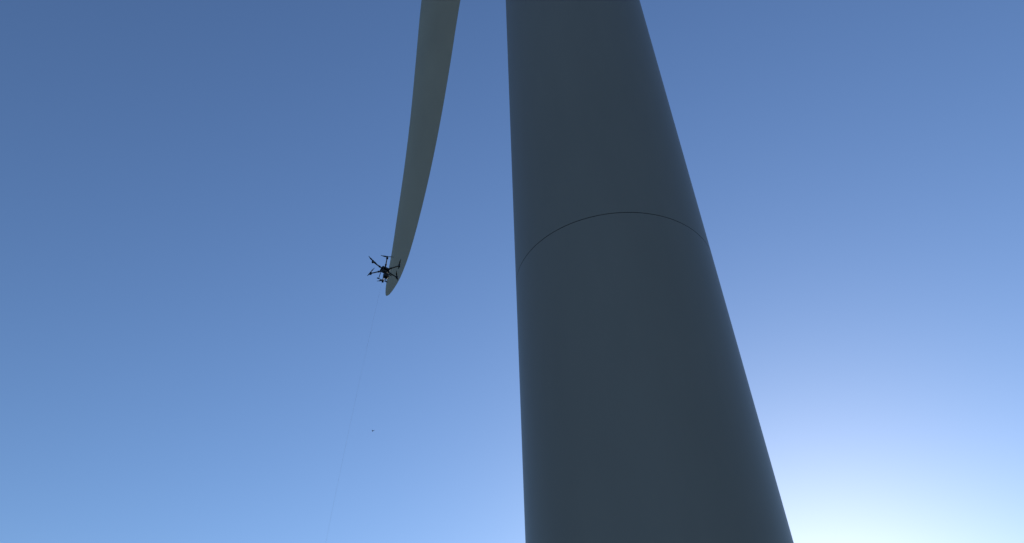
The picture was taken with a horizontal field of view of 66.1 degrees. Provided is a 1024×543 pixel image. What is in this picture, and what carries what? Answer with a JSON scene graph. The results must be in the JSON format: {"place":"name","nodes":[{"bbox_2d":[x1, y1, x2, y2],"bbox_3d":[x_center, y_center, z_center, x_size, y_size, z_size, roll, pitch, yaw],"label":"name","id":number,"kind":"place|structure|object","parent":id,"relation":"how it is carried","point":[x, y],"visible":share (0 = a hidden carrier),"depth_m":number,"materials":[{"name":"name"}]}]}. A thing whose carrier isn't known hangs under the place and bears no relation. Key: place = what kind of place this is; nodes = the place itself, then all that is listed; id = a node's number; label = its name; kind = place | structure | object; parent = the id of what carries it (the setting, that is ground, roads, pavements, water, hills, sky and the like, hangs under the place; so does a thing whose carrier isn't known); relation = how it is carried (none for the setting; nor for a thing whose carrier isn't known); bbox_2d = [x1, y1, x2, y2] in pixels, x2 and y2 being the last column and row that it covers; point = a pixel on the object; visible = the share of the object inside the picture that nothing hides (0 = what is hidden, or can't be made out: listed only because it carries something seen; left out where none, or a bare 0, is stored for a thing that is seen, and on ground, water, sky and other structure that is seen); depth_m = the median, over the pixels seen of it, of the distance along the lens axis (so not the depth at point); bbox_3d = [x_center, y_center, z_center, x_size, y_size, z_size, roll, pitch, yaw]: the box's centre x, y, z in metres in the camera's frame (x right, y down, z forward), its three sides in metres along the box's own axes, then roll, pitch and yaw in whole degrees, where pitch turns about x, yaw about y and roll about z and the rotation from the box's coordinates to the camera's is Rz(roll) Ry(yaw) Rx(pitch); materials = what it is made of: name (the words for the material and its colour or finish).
{"place":"outdoors","nodes":[
{"label":"outdoors","id":0,"kind":"place"},
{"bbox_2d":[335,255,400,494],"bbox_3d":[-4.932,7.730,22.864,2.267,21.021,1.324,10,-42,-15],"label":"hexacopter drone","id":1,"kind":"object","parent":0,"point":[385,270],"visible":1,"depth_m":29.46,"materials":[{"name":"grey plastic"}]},
{"bbox_2d":[0,0,1023,542],"label":"sky","id":2,"kind":"structure","parent":0,"point":[197,197],"materials":[{"name":"blue"}]},
{"label":"ground","id":3,"kind":"structure","parent":0,"visible":0},
{"bbox_2d":[385,0,793,542],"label":"wind turbine","id":4,"kind":"object","parent":3,"relation":"on","point":[640,422],"visible":0.98,"depth_m":14.19,"materials":[{"name":"paint"}]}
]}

